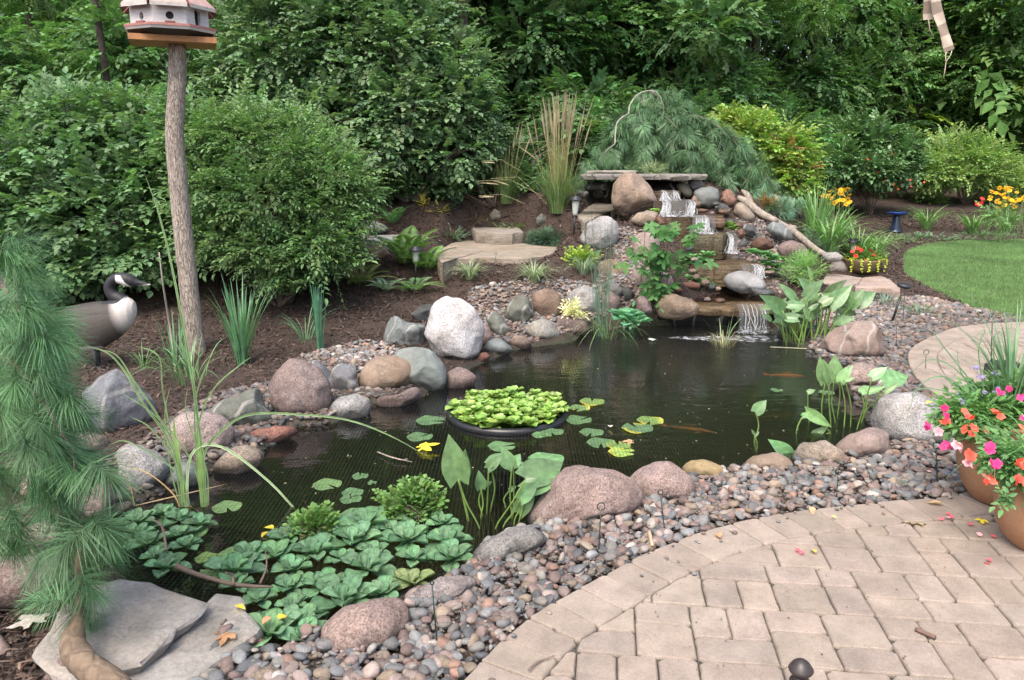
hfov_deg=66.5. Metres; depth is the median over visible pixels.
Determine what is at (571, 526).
pebble
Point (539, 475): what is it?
pickerel weed
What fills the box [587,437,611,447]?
lily pad
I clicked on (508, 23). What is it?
young tree
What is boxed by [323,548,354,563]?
water lettuce
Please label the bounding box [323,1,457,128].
young tree
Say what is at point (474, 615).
pebble
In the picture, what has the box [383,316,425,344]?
boulder
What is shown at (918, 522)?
fallen leaf
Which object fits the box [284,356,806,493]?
floating specks
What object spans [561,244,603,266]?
ground plant
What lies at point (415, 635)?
pebble
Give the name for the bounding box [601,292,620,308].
boulder
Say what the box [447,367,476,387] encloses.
boulder
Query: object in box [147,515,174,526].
lily pad
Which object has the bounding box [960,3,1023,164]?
young tree
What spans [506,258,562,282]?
sedge tussock
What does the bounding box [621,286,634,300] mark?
boulder
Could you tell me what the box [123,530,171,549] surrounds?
water lettuce
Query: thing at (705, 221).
cascade
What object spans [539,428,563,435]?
lily pad
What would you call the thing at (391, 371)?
boulder
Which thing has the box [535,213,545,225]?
boulder
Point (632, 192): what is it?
boulder
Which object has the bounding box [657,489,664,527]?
net stake
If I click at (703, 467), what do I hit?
boulder
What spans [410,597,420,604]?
pebble
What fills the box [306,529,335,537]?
water lettuce
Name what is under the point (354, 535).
water lettuce
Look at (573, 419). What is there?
lily pad
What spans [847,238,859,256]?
solar lantern
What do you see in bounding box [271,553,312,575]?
water lettuce
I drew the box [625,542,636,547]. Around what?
pebble
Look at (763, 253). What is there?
water lettuce
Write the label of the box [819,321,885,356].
boulder
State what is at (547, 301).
boulder
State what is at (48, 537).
boulder
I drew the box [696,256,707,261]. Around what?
water lettuce
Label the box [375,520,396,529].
water lettuce
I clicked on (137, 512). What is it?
water lettuce
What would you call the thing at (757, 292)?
boulder
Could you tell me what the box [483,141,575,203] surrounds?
arching plumes
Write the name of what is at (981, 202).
red flower
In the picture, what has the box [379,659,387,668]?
pebble
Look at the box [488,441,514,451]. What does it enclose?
lily pad
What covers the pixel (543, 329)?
boulder
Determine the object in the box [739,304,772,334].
cascade
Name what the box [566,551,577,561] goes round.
pebble
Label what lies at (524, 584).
pebble
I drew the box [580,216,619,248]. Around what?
boulder
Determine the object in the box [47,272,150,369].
goose
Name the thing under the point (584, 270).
sedge tussock
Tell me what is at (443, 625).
pebble
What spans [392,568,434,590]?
water lettuce
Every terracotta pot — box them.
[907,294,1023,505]
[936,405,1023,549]
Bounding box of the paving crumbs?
[653,525,1008,676]
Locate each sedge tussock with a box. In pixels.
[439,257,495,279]
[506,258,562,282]
[564,254,602,274]
[873,291,903,305]
[899,301,942,315]
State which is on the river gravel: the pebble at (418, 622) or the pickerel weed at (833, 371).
the pebble at (418, 622)
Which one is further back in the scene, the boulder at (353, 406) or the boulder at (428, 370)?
the boulder at (428, 370)
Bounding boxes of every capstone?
[580,173,707,179]
[587,170,637,173]
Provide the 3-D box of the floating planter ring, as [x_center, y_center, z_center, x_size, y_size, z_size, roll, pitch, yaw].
[-0.031,0.489,5.561,0.896,0.145,0.886,0,13,0]
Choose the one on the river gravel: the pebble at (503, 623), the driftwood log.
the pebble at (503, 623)
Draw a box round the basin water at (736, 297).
[692,293,789,300]
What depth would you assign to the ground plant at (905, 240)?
16.80 m
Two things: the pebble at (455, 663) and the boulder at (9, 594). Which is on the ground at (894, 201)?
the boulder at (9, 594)
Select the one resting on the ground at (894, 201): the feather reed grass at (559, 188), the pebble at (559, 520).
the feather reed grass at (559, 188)
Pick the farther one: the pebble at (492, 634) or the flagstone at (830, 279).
the flagstone at (830, 279)
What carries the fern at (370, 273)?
on the ground at (894, 201)
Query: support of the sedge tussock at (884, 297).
on the river gravel
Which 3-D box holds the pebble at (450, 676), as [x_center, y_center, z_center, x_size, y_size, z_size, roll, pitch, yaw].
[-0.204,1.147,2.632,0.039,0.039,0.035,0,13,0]
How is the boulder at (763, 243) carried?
on the ground at (894, 201)
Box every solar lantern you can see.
[409,246,422,281]
[570,196,581,235]
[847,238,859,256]
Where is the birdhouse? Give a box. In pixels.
[119,0,216,49]
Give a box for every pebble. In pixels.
[343,668,354,676]
[350,672,362,679]
[354,670,363,677]
[357,652,366,663]
[363,661,380,678]
[374,650,389,658]
[374,658,384,663]
[376,669,396,679]
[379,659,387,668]
[382,636,398,650]
[385,663,403,672]
[388,673,401,679]
[397,634,409,641]
[399,629,408,634]
[399,674,409,679]
[400,643,413,655]
[403,658,412,664]
[403,670,417,679]
[404,598,415,607]
[404,661,419,669]
[405,587,417,597]
[405,623,410,632]
[408,662,417,669]
[409,608,420,618]
[409,630,421,640]
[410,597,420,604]
[411,619,423,626]
[412,647,424,655]
[414,608,428,617]
[414,672,426,679]
[416,635,429,647]
[417,624,430,631]
[418,664,430,675]
[421,634,431,645]
[421,658,438,673]
[422,597,431,607]
[428,640,437,646]
[434,646,442,651]
[434,656,440,667]
[435,606,451,618]
[436,615,451,629]
[436,622,450,628]
[437,636,450,649]
[437,654,449,661]
[440,594,453,602]
[441,659,450,667]
[444,600,460,607]
[444,641,455,650]
[446,674,456,679]
[447,623,459,632]
[448,611,453,617]
[449,630,460,640]
[449,658,461,668]
[449,668,459,678]
[460,564,473,573]
[461,590,472,607]
[461,637,470,644]
[462,608,477,614]
[462,627,474,637]
[463,662,476,672]
[466,613,478,618]
[467,633,480,647]
[468,641,484,652]
[469,593,477,604]
[469,617,484,629]
[472,562,480,568]
[474,652,488,658]
[475,625,487,636]
[476,571,490,578]
[476,600,482,606]
[477,567,487,572]
[480,558,491,566]
[480,579,494,589]
[480,607,492,617]
[480,635,489,642]
[482,597,494,606]
[489,566,501,575]
[489,615,501,621]
[490,626,504,638]
[496,619,510,628]
[497,597,506,606]
[500,605,515,612]
[505,557,519,563]
[506,596,515,602]
[506,623,513,631]
[508,611,518,626]
[512,589,522,599]
[518,593,531,602]
[520,565,534,574]
[521,581,537,588]
[523,574,538,581]
[527,584,541,593]
[531,589,541,600]
[533,596,547,606]
[535,596,547,612]
[537,579,547,585]
[539,550,549,556]
[542,590,555,597]
[545,562,552,570]
[545,594,553,604]
[548,571,560,583]
[549,589,558,600]
[552,517,563,523]
[552,530,563,533]
[556,533,563,538]
[557,552,564,565]
[562,545,576,554]
[563,573,573,583]
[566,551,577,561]
[566,565,573,572]
[567,523,578,532]
[572,519,582,523]
[572,548,582,557]
[572,564,585,573]
[578,528,583,537]
[579,540,593,550]
[586,550,598,558]
[591,524,603,528]
[605,541,617,548]
[606,535,616,541]
[612,557,618,567]
[616,546,627,554]
[619,555,628,559]
[620,513,631,520]
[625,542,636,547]
[631,546,639,554]
[632,531,645,538]
[634,509,645,516]
[637,515,649,520]
[645,544,655,551]
[646,517,655,528]
[655,502,663,508]
[669,520,678,525]
[673,533,682,542]
[676,505,684,518]
[681,507,690,514]
[698,515,708,524]
[785,501,794,511]
[831,499,844,506]
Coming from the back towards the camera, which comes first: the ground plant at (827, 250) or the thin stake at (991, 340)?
the ground plant at (827, 250)
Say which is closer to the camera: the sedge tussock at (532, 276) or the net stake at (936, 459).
the net stake at (936, 459)
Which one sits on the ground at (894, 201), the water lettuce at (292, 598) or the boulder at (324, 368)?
the boulder at (324, 368)
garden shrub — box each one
[707,98,829,206]
[815,106,938,213]
[908,121,1023,203]
[987,145,1023,193]
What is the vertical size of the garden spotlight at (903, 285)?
0.434 m
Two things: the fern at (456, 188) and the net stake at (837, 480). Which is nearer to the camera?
the net stake at (837, 480)
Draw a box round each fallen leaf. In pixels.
[7,613,49,628]
[215,631,235,645]
[235,604,244,608]
[262,616,271,623]
[278,614,286,618]
[417,442,439,450]
[809,506,815,513]
[904,520,926,524]
[928,500,942,503]
[975,518,988,523]
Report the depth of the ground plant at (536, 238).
10.70 m
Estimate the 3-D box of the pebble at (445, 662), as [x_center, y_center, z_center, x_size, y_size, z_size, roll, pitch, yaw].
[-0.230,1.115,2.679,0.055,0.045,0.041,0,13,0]
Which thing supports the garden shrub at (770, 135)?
on the ground at (894, 201)
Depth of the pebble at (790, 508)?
3.90 m
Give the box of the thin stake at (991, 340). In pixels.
[990,317,995,370]
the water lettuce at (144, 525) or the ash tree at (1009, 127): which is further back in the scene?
the ash tree at (1009, 127)
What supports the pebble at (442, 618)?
on the river gravel
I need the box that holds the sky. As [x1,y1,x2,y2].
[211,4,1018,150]
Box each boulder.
[0,555,73,611]
[20,479,38,499]
[22,521,73,549]
[76,432,108,449]
[80,368,156,432]
[84,481,116,520]
[111,501,131,517]
[115,444,169,486]
[165,411,234,453]
[165,461,197,487]
[210,388,271,425]
[213,445,263,473]
[248,665,281,679]
[249,426,297,442]
[268,358,331,415]
[310,360,333,388]
[320,597,410,652]
[329,394,370,418]
[330,364,358,390]
[356,246,389,258]
[358,355,410,388]
[363,220,387,233]
[376,387,420,406]
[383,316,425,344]
[394,347,446,390]
[409,575,476,607]
[412,304,431,321]
[424,296,484,359]
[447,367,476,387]
[472,525,546,560]
[477,352,489,361]
[482,324,490,345]
[484,338,512,354]
[486,312,509,336]
[489,209,500,218]
[504,294,532,321]
[509,335,531,348]
[527,319,559,338]
[528,465,642,524]
[532,289,563,315]
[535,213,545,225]
[557,315,587,335]
[565,285,598,312]
[577,190,588,198]
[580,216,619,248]
[584,182,610,190]
[597,259,628,273]
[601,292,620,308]
[605,280,621,295]
[611,172,656,217]
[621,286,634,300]
[630,461,695,499]
[631,210,657,225]
[631,232,659,253]
[631,268,673,285]
[636,296,651,314]
[655,215,666,226]
[655,294,698,319]
[676,182,691,197]
[682,459,722,474]
[683,281,699,288]
[688,180,701,190]
[694,186,719,208]
[708,217,727,228]
[708,284,715,289]
[715,203,729,214]
[721,189,735,206]
[723,271,766,293]
[733,202,754,221]
[736,229,745,238]
[737,238,747,247]
[742,224,758,237]
[742,452,793,470]
[750,237,773,250]
[750,287,774,296]
[766,222,792,240]
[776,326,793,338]
[777,240,808,259]
[792,440,844,463]
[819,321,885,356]
[822,252,842,261]
[829,261,846,271]
[836,427,889,456]
[842,362,879,386]
[871,392,950,442]
[876,380,899,387]
[882,330,888,336]
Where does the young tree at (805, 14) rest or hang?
on the ground at (894, 201)
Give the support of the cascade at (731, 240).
on the ledge stone at (717, 275)
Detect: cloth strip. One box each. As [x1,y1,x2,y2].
[923,0,933,37]
[931,0,953,77]
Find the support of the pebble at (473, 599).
on the pebble
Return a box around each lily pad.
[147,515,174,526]
[175,527,207,538]
[194,552,217,562]
[199,569,228,577]
[212,500,241,512]
[217,546,235,556]
[313,478,341,489]
[339,508,355,516]
[340,494,361,503]
[341,488,362,496]
[352,472,368,479]
[407,432,432,441]
[416,415,443,424]
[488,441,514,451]
[500,462,523,469]
[528,452,563,461]
[532,432,548,437]
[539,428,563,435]
[566,415,591,424]
[570,404,589,410]
[579,398,603,405]
[579,428,603,436]
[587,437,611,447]
[606,440,630,449]
[608,447,633,456]
[621,423,652,433]
[638,416,662,424]
[818,390,834,393]
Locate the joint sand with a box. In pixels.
[529,355,1016,679]
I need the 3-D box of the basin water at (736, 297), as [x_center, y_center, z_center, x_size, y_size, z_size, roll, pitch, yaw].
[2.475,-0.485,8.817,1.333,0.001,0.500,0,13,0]
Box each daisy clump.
[813,187,857,236]
[974,186,1023,242]
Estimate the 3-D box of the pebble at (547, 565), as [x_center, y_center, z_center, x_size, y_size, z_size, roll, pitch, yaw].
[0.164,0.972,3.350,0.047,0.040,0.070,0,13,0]
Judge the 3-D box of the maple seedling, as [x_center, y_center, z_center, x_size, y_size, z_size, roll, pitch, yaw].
[1.520,-0.742,8.387,1.354,1.102,0.643,0,13,0]
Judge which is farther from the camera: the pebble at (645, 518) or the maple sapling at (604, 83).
the maple sapling at (604, 83)
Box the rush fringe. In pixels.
[571,308,654,349]
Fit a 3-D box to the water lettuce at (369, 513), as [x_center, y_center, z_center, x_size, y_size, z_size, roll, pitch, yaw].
[-0.733,0.885,3.852,0.284,0.082,0.272,6,14,24]
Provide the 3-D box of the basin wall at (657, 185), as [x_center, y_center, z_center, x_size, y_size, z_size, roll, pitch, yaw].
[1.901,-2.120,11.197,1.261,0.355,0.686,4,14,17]
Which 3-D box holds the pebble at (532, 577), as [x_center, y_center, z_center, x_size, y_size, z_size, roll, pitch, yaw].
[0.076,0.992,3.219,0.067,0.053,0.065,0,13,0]
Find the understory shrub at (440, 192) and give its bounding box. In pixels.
[334,104,614,207]
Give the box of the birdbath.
[886,212,908,232]
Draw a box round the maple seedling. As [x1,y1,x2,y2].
[592,220,719,318]
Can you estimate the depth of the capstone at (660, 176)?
10.44 m
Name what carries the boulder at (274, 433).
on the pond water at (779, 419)
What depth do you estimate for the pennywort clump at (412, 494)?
3.95 m
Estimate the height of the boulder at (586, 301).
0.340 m
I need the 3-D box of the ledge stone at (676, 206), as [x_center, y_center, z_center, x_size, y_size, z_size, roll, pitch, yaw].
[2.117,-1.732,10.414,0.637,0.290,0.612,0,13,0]
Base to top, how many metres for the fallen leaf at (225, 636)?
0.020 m
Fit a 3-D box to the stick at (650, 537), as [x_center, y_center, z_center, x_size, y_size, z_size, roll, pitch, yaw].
[0.632,0.903,3.558,0.018,0.018,0.138,1,13,4]
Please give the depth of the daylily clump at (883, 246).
12.68 m
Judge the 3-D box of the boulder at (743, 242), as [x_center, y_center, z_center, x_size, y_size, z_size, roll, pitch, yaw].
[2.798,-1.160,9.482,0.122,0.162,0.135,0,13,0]
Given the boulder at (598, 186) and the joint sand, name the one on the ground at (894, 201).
the joint sand
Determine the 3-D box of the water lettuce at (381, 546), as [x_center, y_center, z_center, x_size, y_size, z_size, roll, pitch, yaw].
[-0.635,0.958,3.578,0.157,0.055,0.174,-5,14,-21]
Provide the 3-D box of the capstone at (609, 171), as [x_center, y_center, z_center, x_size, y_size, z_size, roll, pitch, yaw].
[1.391,-2.328,10.820,0.737,0.050,0.369,0,13,0]
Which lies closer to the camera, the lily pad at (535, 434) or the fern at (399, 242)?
the lily pad at (535, 434)
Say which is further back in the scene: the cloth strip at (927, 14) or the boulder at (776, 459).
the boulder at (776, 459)
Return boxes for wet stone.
[689,268,696,273]
[692,274,700,280]
[695,201,701,207]
[696,208,708,212]
[700,279,710,285]
[715,298,725,302]
[718,208,729,214]
[734,222,742,228]
[737,246,746,251]
[764,270,774,273]
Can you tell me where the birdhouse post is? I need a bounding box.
[159,43,205,354]
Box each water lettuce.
[115,507,155,524]
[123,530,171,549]
[124,522,154,538]
[138,545,170,559]
[143,551,191,578]
[147,503,180,518]
[162,508,195,526]
[166,524,196,538]
[167,534,203,550]
[181,512,218,531]
[203,551,267,580]
[218,572,255,592]
[227,540,269,561]
[242,588,277,609]
[249,607,302,647]
[256,538,301,561]
[266,523,305,543]
[268,573,308,594]
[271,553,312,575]
[274,592,308,606]
[277,615,327,641]
[282,602,329,629]
[291,532,342,561]
[299,567,348,599]
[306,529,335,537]
[310,573,380,613]
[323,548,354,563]
[324,520,382,551]
[337,505,390,535]
[339,546,397,578]
[355,540,390,553]
[358,575,407,599]
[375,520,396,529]
[376,519,428,557]
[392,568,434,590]
[395,545,432,567]
[396,509,428,525]
[425,510,458,525]
[425,524,472,549]
[425,538,472,572]
[609,307,644,320]
[618,313,652,326]
[678,259,691,263]
[681,253,699,258]
[684,274,696,280]
[695,277,710,283]
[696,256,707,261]
[699,250,714,256]
[724,221,734,225]
[724,225,738,229]
[745,248,761,253]
[756,250,771,255]
[757,259,774,265]
[763,253,782,260]
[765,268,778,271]
[769,262,786,268]
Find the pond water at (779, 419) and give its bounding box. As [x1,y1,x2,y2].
[107,325,870,646]
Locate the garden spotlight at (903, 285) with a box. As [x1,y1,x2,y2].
[891,282,911,320]
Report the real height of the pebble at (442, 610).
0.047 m
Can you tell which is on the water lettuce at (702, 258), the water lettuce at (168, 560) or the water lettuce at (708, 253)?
the water lettuce at (708, 253)
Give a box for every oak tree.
[421,0,554,114]
[570,0,679,79]
[747,0,950,129]
[843,0,1023,147]
[931,0,1023,129]
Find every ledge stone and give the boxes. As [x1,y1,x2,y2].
[651,199,695,214]
[653,190,680,199]
[662,213,723,240]
[686,231,728,258]
[689,257,764,286]
[695,301,791,316]
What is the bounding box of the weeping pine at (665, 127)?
[566,84,791,199]
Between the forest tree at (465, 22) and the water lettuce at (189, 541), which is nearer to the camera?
the water lettuce at (189, 541)
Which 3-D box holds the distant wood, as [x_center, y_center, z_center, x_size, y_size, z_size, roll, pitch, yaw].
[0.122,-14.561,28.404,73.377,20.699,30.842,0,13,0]
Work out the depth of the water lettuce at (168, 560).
3.45 m
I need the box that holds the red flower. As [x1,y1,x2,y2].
[975,197,984,205]
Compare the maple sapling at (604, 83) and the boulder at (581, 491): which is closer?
the boulder at (581, 491)
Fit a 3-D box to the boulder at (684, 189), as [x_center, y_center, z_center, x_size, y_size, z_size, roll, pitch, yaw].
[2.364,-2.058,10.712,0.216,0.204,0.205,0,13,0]
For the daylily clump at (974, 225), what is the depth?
18.21 m
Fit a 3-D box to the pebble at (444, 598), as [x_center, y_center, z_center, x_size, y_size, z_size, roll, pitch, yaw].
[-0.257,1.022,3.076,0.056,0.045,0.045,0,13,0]
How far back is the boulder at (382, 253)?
9.44 m
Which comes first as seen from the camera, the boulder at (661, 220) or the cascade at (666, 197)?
the boulder at (661, 220)
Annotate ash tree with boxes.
[33,0,294,80]
[586,0,762,90]
[586,3,670,85]
[647,0,843,126]
[841,0,1023,182]
[914,0,1023,152]
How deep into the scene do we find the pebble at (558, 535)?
3.57 m
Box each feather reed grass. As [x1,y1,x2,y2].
[485,122,531,203]
[518,90,593,213]
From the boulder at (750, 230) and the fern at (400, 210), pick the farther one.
the fern at (400, 210)
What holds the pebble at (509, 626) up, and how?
on the river gravel
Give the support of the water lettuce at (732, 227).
on the boulder at (717, 222)
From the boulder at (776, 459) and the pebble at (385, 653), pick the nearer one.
the pebble at (385, 653)
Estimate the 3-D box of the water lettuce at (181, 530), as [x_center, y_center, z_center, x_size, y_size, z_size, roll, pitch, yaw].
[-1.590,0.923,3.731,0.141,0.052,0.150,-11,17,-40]
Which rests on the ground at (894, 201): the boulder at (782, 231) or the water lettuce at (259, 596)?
the boulder at (782, 231)
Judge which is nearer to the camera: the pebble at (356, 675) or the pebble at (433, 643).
the pebble at (356, 675)
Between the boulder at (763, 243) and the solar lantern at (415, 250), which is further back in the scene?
the boulder at (763, 243)
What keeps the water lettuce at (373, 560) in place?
on the pond water at (779, 419)
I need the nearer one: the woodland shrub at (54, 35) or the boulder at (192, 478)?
the boulder at (192, 478)
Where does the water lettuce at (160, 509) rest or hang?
on the pond water at (779, 419)
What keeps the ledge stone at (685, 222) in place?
on the ground at (894, 201)
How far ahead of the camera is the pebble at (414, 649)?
2.75 m
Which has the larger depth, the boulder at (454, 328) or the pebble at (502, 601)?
the boulder at (454, 328)
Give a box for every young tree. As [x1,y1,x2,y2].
[0,0,96,50]
[0,0,204,100]
[0,2,74,150]
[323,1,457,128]
[433,0,612,178]
[576,0,653,168]
[643,0,878,123]
[826,6,980,141]
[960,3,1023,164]
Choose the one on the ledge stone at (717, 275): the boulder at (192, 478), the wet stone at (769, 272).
the wet stone at (769, 272)
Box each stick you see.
[159,252,176,372]
[528,655,553,669]
[647,530,653,546]
[915,627,935,639]
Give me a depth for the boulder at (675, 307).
8.27 m
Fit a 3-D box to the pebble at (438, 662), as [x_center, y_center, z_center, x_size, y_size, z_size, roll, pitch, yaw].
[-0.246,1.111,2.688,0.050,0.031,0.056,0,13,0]
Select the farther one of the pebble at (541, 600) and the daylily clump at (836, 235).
the daylily clump at (836, 235)
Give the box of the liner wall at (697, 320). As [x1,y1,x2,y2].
[656,312,772,327]
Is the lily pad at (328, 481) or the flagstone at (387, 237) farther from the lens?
the flagstone at (387, 237)
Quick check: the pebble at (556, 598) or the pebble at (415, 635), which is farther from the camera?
the pebble at (556, 598)
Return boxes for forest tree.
[25,0,39,84]
[91,0,132,220]
[458,0,468,162]
[615,12,626,93]
[891,0,917,186]
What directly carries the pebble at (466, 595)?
on the river gravel
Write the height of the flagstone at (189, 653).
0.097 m
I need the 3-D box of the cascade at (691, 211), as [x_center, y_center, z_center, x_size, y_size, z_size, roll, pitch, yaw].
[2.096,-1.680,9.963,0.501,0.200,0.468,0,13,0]
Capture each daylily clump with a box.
[783,204,889,251]
[788,177,845,230]
[817,223,900,259]
[857,227,903,253]
[886,203,970,229]
[946,208,990,233]
[971,205,1023,231]
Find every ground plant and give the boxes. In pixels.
[413,191,429,208]
[428,199,448,213]
[445,223,470,241]
[447,194,460,210]
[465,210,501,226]
[492,221,524,228]
[522,225,566,246]
[557,296,590,319]
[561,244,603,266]
[622,301,651,328]
[633,157,668,173]
[752,191,787,212]
[755,192,806,221]
[773,245,829,286]
[799,226,833,247]
[811,189,847,209]
[813,245,840,258]
[867,233,932,242]
[882,231,978,241]
[910,189,953,204]
[954,229,1021,237]
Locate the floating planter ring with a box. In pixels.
[445,385,569,435]
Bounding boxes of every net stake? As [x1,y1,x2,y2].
[430,581,436,640]
[597,502,604,552]
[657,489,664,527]
[835,468,841,496]
[932,441,939,481]
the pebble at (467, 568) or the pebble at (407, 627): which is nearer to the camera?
the pebble at (407, 627)
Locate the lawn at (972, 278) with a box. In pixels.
[903,240,1023,321]
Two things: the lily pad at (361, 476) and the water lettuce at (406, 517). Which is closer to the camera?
the water lettuce at (406, 517)
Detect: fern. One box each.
[327,264,398,284]
[362,278,405,289]
[368,225,439,262]
[374,206,410,222]
[388,277,445,290]
[395,246,457,267]
[437,187,472,200]
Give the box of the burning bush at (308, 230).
[123,67,404,308]
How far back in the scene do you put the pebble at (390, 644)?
2.79 m
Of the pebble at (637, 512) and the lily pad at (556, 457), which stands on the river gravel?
the pebble at (637, 512)
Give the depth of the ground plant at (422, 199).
11.19 m
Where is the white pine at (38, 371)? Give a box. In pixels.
[0,215,159,679]
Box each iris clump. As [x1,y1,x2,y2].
[115,338,172,369]
[124,332,225,385]
[154,307,186,369]
[196,273,276,364]
[277,305,334,342]
[309,279,325,349]
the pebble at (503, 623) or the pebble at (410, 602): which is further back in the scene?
the pebble at (410, 602)
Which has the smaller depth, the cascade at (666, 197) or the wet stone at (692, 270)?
the wet stone at (692, 270)
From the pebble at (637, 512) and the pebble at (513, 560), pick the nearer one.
the pebble at (513, 560)
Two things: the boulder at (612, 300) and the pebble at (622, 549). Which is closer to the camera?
the pebble at (622, 549)
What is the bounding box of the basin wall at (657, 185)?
[600,180,686,202]
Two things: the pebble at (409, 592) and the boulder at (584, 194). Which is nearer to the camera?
the pebble at (409, 592)
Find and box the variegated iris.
[88,173,432,506]
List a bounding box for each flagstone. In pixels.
[32,579,209,679]
[128,594,262,679]
[359,235,428,251]
[434,240,556,284]
[471,227,523,244]
[577,203,616,234]
[823,274,861,290]
[854,276,899,297]
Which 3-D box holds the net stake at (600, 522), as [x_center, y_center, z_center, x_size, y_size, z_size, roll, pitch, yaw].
[0.389,0.856,3.438,0.038,0.304,0.006,0,13,0]
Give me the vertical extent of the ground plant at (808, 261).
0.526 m
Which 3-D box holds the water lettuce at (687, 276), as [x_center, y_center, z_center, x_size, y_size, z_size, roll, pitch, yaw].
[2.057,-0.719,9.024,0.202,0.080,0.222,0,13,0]
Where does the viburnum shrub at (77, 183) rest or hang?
on the ground at (894, 201)
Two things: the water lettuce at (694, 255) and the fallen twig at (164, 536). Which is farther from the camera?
the water lettuce at (694, 255)
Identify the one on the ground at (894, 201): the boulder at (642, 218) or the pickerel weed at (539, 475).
the boulder at (642, 218)
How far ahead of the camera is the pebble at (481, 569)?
3.28 m
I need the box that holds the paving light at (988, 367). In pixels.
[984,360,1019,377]
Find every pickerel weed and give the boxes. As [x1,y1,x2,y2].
[441,434,562,528]
[751,400,766,450]
[760,265,875,346]
[768,414,805,453]
[801,354,907,433]
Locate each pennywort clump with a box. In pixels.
[283,500,341,541]
[371,472,449,524]
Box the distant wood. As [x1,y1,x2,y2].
[62,0,1023,174]
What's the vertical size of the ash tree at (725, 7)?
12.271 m
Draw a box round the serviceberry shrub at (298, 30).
[186,0,532,202]
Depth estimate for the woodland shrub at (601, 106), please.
15.21 m
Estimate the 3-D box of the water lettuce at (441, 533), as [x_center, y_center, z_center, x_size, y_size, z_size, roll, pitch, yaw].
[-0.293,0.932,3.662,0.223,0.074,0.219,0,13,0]
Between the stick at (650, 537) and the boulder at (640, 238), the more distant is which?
the boulder at (640, 238)
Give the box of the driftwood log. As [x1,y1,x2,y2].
[736,189,825,255]
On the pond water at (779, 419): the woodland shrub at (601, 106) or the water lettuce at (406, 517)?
the water lettuce at (406, 517)
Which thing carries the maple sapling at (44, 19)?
on the ground at (894, 201)
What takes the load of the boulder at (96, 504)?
on the ground at (894, 201)
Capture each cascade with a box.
[659,190,680,200]
[659,199,697,216]
[694,215,717,233]
[724,233,739,253]
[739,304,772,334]
[751,264,767,277]
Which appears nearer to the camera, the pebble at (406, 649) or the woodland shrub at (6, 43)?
the pebble at (406, 649)
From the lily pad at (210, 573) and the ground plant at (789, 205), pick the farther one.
the ground plant at (789, 205)
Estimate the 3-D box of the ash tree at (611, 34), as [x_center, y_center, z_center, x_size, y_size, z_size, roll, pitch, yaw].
[2.530,-10.139,20.623,6.619,12.271,6.831,11,17,39]
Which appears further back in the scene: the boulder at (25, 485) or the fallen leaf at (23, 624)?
the boulder at (25, 485)
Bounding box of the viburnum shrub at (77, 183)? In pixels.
[0,66,246,308]
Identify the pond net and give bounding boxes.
[26,320,903,676]
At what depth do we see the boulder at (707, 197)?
10.42 m
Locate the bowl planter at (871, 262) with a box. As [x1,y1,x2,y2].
[841,246,889,272]
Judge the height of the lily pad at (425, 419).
0.011 m
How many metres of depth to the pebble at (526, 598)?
3.06 m
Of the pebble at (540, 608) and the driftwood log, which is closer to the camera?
the pebble at (540, 608)
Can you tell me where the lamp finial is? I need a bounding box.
[788,658,813,679]
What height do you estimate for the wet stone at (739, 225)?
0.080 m
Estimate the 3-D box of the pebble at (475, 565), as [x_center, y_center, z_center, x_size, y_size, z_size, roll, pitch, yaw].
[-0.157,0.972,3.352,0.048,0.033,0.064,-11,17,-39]
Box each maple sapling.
[0,0,254,153]
[395,0,619,117]
[448,0,643,182]
[619,0,785,116]
[723,0,939,180]
[821,0,1020,131]
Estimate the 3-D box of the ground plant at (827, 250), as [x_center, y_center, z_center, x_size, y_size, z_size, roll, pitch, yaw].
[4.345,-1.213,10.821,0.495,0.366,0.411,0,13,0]
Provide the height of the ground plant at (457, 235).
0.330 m
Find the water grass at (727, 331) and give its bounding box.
[703,312,735,346]
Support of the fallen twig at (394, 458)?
on the pond water at (779, 419)
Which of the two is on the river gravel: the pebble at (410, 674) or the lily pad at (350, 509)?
the pebble at (410, 674)
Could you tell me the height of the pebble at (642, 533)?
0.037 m
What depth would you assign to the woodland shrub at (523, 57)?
15.26 m
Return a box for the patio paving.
[464,322,1023,679]
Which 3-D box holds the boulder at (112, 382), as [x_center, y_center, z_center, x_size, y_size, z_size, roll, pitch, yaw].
[-2.681,0.423,5.261,0.412,0.466,0.459,9,16,33]
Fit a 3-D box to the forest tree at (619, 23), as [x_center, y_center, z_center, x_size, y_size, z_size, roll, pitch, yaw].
[2.533,-9.113,17.973,5.165,11.220,4.686,9,16,33]
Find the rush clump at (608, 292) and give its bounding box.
[559,206,633,337]
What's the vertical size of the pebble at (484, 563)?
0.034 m
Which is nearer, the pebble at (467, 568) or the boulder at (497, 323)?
the pebble at (467, 568)
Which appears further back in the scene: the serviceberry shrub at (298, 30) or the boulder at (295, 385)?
the serviceberry shrub at (298, 30)
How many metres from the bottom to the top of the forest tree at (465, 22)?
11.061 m
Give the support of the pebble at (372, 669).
on the ground at (894, 201)
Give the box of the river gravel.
[76,218,1023,679]
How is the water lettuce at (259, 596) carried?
on the pond water at (779, 419)
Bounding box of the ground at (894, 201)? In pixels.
[0,167,1023,679]
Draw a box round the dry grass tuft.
[697,331,747,347]
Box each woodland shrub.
[0,0,122,171]
[0,11,123,203]
[30,0,458,199]
[47,0,252,220]
[187,4,535,196]
[417,0,710,185]
[497,0,639,182]
[570,0,857,188]
[630,34,842,195]
[733,41,936,198]
[849,48,966,151]
[921,35,1023,152]
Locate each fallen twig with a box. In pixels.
[149,517,167,550]
[174,549,272,587]
[377,451,411,461]

